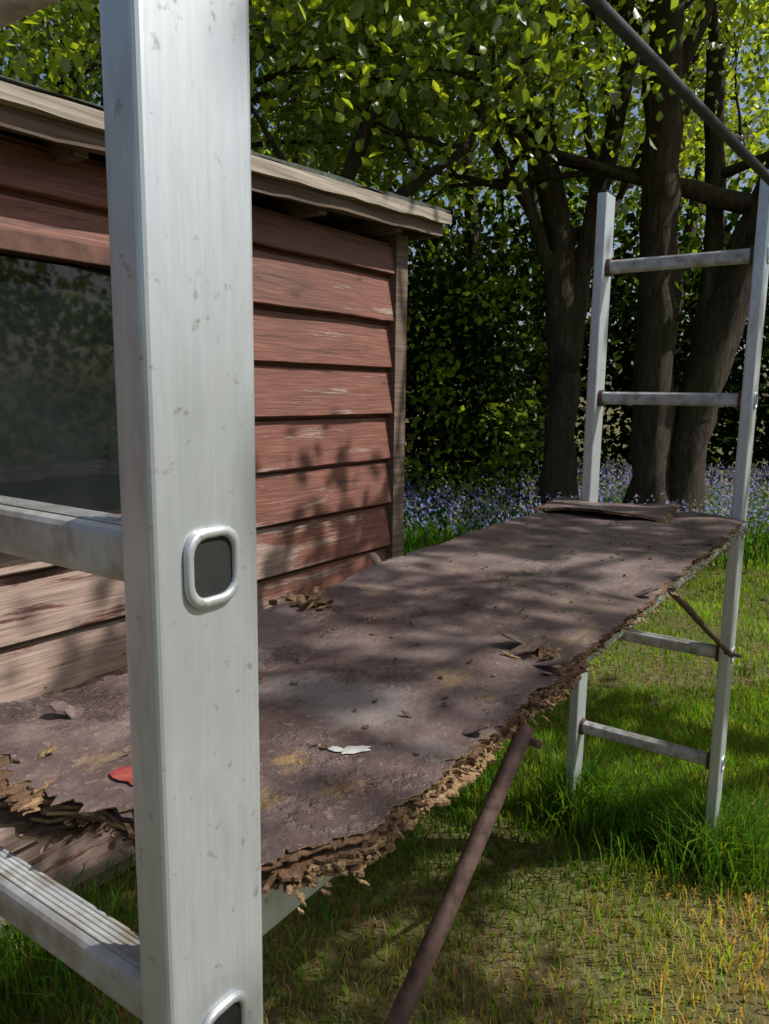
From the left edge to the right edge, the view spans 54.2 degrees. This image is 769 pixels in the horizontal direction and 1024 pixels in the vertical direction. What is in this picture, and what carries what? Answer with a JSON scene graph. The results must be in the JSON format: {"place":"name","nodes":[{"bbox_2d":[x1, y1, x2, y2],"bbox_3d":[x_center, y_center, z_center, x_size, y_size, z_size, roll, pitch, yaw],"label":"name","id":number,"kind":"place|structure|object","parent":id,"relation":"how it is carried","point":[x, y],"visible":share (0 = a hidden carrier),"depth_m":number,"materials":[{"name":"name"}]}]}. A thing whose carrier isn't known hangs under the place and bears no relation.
{"place":"outdoors","nodes":[
{"label":"outdoors","id":0,"kind":"place"},
{"bbox_2d":[0,396,768,1023],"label":"ground","id":1,"kind":"structure","parent":0,"point":[544,960],"depth_m":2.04,"materials":[{"name":"green plant"}]},
{"bbox_2d":[0,0,262,1023],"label":"ladder frame","id":2,"kind":"object","parent":1,"relation":"on","point":[172,548],"visible":1,"depth_m":0.44,"materials":[{"name":"metal"}]},
{"bbox_2d":[0,0,302,97],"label":"tree","id":3,"kind":"object","parent":1,"relation":"on","point":[87,71],"visible":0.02,"depth_m":8.48,"materials":[{"name":"green plant"}]},
{"bbox_2d":[0,75,451,941],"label":"garden shed","id":4,"kind":"structure","parent":1,"relation":"on","point":[330,291],"depth_m":2.18,"materials":[{"name":"painted wood"},{"name":"roofing felt"},{"name":"glass"}]},
{"bbox_2d":[0,254,120,513],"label":"window pane","id":5,"kind":"structure","parent":4,"relation":"in","point":[59,432],"depth_m":1.96,"materials":[{"name":"clear glass"}]},
{"bbox_2d":[0,0,674,198],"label":"tree","id":6,"kind":"object","parent":1,"relation":"on","point":[352,163],"visible":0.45,"depth_m":5.96,"materials":[{"name":"green plant"}]},
{"bbox_2d":[0,0,737,276],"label":"tree","id":7,"kind":"object","parent":1,"relation":"on","point":[495,20],"visible":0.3,"depth_m":5.48,"materials":[{"name":"green plant"}]},
{"bbox_2d":[0,0,768,482],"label":"woodland edge","id":8,"kind":"object","parent":1,"relation":"on","point":[624,298],"visible":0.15,"depth_m":11.75,"materials":[{"name":"green plant"}]},
{"bbox_2d":[0,706,768,1023],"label":"long grass","id":9,"kind":"structure","parent":1,"relation":"on","point":[740,840],"depth_m":2.35,"materials":[{"name":"green plant"}]},
{"bbox_2d":[83,0,768,512],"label":"tree","id":10,"kind":"object","parent":1,"relation":"on","point":[557,236],"visible":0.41,"depth_m":7.27,"materials":[{"name":"green plant"}]},
{"bbox_2d":[404,205,621,519],"bbox_3d":[0.892,-1.770,9.003,3.922,3.782,3.531,1,9,0],"label":"ivy bush","id":11,"kind":"object","parent":1,"relation":"on","point":[474,337],"visible":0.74,"depth_m":8.70,"materials":[{"name":"green plant"}]},
{"bbox_2d":[321,0,768,512],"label":"tree","id":12,"kind":"object","parent":1,"relation":"on","point":[720,317],"visible":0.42,"depth_m":7.30,"materials":[{"name":"green plant"}]},
{"bbox_2d":[403,458,768,569],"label":"bluebell bed","id":13,"kind":"object","parent":1,"relation":"on","point":[448,526],"visible":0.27,"depth_m":7.81,"materials":[{"name":"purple plant"}]},
{"bbox_2d":[460,0,720,503],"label":"tree","id":14,"kind":"object","parent":1,"relation":"on","point":[652,427],"visible":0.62,"depth_m":7.13,"materials":[{"name":"brown plant"}]},
{"bbox_2d":[565,166,768,842],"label":"ladder frame","id":15,"kind":"object","parent":1,"relation":"on","point":[607,267],"visible":0.74,"depth_m":2.29,"materials":[{"name":"metal"}]},
{"bbox_2d":[0,497,752,935],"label":"scaffold platform","id":16,"kind":"structure","parent":15,"relation":"attached to","point":[398,695],"depth_m":0.90,"materials":[{"name":"brown wood"}]},
{"bbox_2d":[384,723,542,1023],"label":"diagonal brace","id":17,"kind":"object","parent":16,"relation":"attached to","point":[417,976],"visible":0.94,"depth_m":0.76,"materials":[{"name":"metal"}]},
{"bbox_2d":[667,587,740,657],"bbox_3d":[0.782,0.284,1.835,0.047,0.384,0.836,7,11,35],"label":"diagonal brace","id":18,"kind":"object","parent":16,"relation":"attached to","point":[692,613],"visible":0.99,"depth_m":1.72,"materials":[{"name":"metal"}]},
{"bbox_2d":[582,0,768,185],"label":"handrail pole","id":19,"kind":"object","parent":15,"relation":"attached to","point":[613,20],"visible":1,"depth_m":1.42,"materials":[{"name":"metal"}]},
{"bbox_2d":[0,0,768,398],"label":"sky","id":20,"kind":"structure","parent":0,"point":[637,96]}
]}

